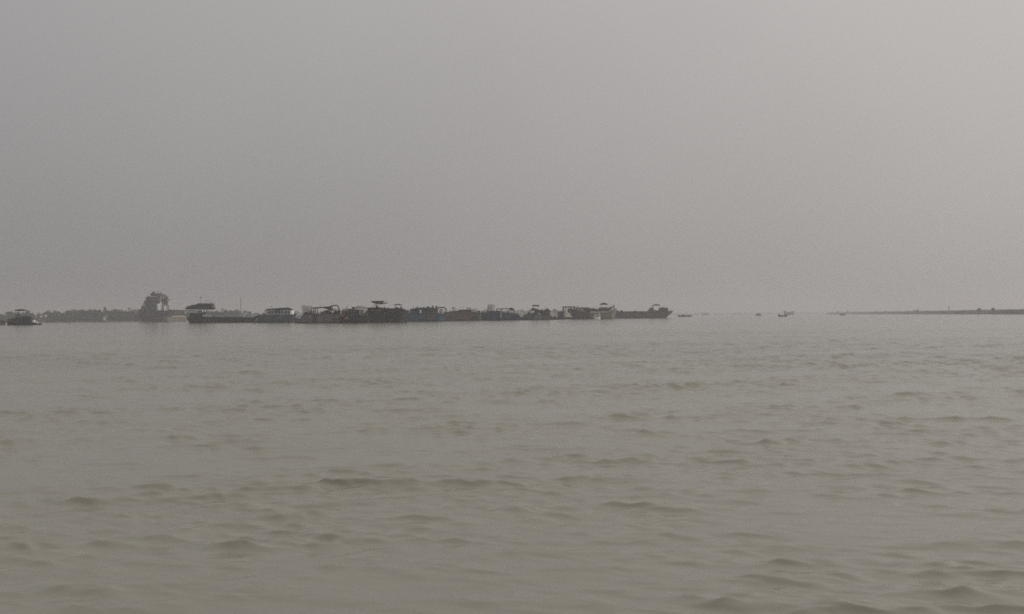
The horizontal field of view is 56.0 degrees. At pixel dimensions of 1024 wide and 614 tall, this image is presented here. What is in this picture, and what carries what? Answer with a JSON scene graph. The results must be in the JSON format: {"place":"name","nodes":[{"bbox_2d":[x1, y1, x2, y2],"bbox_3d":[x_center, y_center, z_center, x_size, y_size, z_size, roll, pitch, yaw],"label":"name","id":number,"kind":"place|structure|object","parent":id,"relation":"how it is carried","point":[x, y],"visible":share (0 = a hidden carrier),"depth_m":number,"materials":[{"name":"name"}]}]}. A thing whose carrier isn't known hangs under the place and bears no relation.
{"place":"outdoors","nodes":[
{"label":"outdoors","id":0,"kind":"place"},
{"bbox_2d":[6,320,139,322],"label":"river bank","id":1,"kind":"structure","parent":0,"point":[94,321],"depth_m":1340.84,"materials":[{"name":"grey soil"}]},
{"bbox_2d":[0,308,251,321],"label":"wood","id":2,"kind":"object","parent":1,"relation":"on","point":[89,315],"visible":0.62,"depth_m":1364.52,"materials":[{"name":"plant"}]},
{"bbox_2d":[0,314,1023,613],"bbox_3d":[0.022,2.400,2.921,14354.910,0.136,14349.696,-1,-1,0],"label":"water","id":3,"kind":"structure","parent":0,"point":[794,464],"depth_m":15.39,"materials":[{"name":"grey liquid"}]},
{"bbox_2d":[6,309,41,324],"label":"cabin boat","id":4,"kind":"object","parent":3,"relation":"on","point":[18,319],"visible":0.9,"depth_m":553.88,"materials":[{"name":"metal"}]},
{"bbox_2d":[138,291,200,321],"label":"dredger","id":5,"kind":"object","parent":3,"relation":"on","point":[150,310],"visible":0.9,"depth_m":1064.58,"materials":[{"name":"metal"}]},
{"bbox_2d":[167,317,188,321],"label":"sand barge","id":6,"kind":"object","parent":3,"relation":"on","point":[176,319],"visible":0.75,"depth_m":1035.67,"materials":[{"name":"metal"}]},
{"bbox_2d":[185,297,256,322],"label":"cargo barge","id":7,"kind":"object","parent":3,"relation":"on","point":[199,317],"visible":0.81,"depth_m":616.88,"materials":[{"name":"metal"}]},
{"bbox_2d":[251,308,296,322],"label":"cargo boat","id":8,"kind":"object","parent":3,"relation":"on","point":[281,315],"visible":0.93,"depth_m":574.41,"materials":[{"name":"grey metal"}]},
{"bbox_2d":[294,305,341,322],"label":"cargo boat","id":9,"kind":"object","parent":3,"relation":"on","point":[326,316],"visible":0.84,"depth_m":479.25,"materials":[{"name":"grey paint"}]},
{"bbox_2d":[338,306,370,322],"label":"cabin boat","id":10,"kind":"object","parent":3,"relation":"on","point":[353,314],"visible":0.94,"depth_m":449.86,"materials":[{"name":"metal"}]},
{"bbox_2d":[365,301,408,322],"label":"cargo ship","id":11,"kind":"object","parent":3,"relation":"on","point":[377,314],"visible":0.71,"depth_m":467.83,"materials":[{"name":"metal"}]},
{"bbox_2d":[407,306,446,321],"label":"cargo boat","id":12,"kind":"object","parent":3,"relation":"on","point":[429,313],"visible":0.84,"depth_m":556.35,"materials":[{"name":"blue paint"}]},
{"bbox_2d":[444,306,481,320],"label":"cargo boat","id":13,"kind":"object","parent":3,"relation":"on","point":[464,315],"visible":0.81,"depth_m":599.16,"materials":[{"name":"metal"}]},
{"bbox_2d":[481,308,535,320],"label":"cargo boat","id":14,"kind":"object","parent":3,"relation":"on","point":[496,315],"visible":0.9,"depth_m":612.21,"materials":[{"name":"blue paint"}]},
{"bbox_2d":[522,305,559,319],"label":"cargo boat","id":15,"kind":"object","parent":3,"relation":"on","point":[538,314],"visible":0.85,"depth_m":652.17,"materials":[{"name":"grey paint"}]},
{"bbox_2d":[557,306,590,318],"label":"cargo boat","id":16,"kind":"object","parent":3,"relation":"on","point":[579,313],"visible":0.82,"depth_m":720.91,"materials":[{"name":"metal"}]},
{"bbox_2d":[589,303,616,318],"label":"cargo boat","id":17,"kind":"object","parent":3,"relation":"on","point":[609,313],"visible":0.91,"depth_m":701.45,"materials":[{"name":"beige paint"}]},
{"bbox_2d":[615,304,672,317],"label":"cargo ship","id":18,"kind":"object","parent":3,"relation":"on","point":[660,312],"visible":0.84,"depth_m":797.35,"materials":[{"name":"grey paint"}]},
{"bbox_2d":[677,314,691,316],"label":"country boat","id":19,"kind":"object","parent":3,"relation":"on","point":[682,315],"visible":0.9,"depth_m":1188.54,"materials":[{"name":"metal"}]},
{"bbox_2d":[783,311,794,314],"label":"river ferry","id":20,"kind":"object","parent":3,"relation":"on","point":[789,313],"visible":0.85,"depth_m":2197.61,"materials":[{"name":"grey paint"}]},
{"bbox_2d":[0,0,1023,319],"label":"sky","id":21,"kind":"structure","parent":0,"point":[681,156],"materials":[{"name":"grey"}]},
{"bbox_2d":[669,314,782,315],"bbox_3d":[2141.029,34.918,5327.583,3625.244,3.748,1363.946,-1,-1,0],"label":"river bank","id":22,"kind":"structure","parent":0,"point":[751,314],"depth_m":4976.45,"materials":[{"name":"grey soil"}]},
{"bbox_2d":[670,312,824,314],"bbox_3d":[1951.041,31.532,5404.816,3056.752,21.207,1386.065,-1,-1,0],"label":"wood","id":23,"kind":"object","parent":22,"relation":"on","point":[717,313],"visible":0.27,"depth_m":5395.72,"materials":[{"name":"grey plant"}]},
{"bbox_2d":[826,309,1023,313],"bbox_3d":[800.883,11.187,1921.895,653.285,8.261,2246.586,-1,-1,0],"label":"spit","id":24,"kind":"structure","parent":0,"point":[1020,311],"depth_m":1395.49,"materials":[{"name":"grey soil"}]},
{"bbox_2d":[843,309,1018,313],"bbox_3d":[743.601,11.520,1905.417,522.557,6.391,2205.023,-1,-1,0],"label":"scrub","id":25,"kind":"object","parent":24,"relation":"on","point":[894,312],"visible":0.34,"depth_m":1341.98,"materials":[{"name":"green plant"}]},
{"bbox_3d":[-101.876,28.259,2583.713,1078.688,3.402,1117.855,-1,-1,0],"label":"river bank","id":26,"kind":"structure","parent":0,"visible":0},
{"bbox_2d":[301,305,312,312],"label":"tree","id":27,"kind":"object","parent":26,"relation":"on","point":[306,309],"visible":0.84,"depth_m":1848.18,"materials":[{"name":"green plant"}]},
{"bbox_2d":[356,305,367,309],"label":"tree","id":28,"kind":"object","parent":26,"relation":"on","point":[360,307],"visible":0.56,"depth_m":1896.70,"materials":[{"name":"green plant"}]},
{"bbox_2d":[242,309,602,317],"bbox_3d":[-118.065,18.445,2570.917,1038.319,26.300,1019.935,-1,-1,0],"label":"wood","id":29,"kind":"object","parent":26,"relation":"on","point":[522,312],"visible":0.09,"depth_m":2464.49,"materials":[{"name":"grey plant"}]},
{"bbox_2d":[486,304,494,311],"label":"tree","id":30,"kind":"object","parent":26,"relation":"on","point":[490,306],"visible":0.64,"depth_m":2000.20,"materials":[{"name":"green plant"}]}
]}

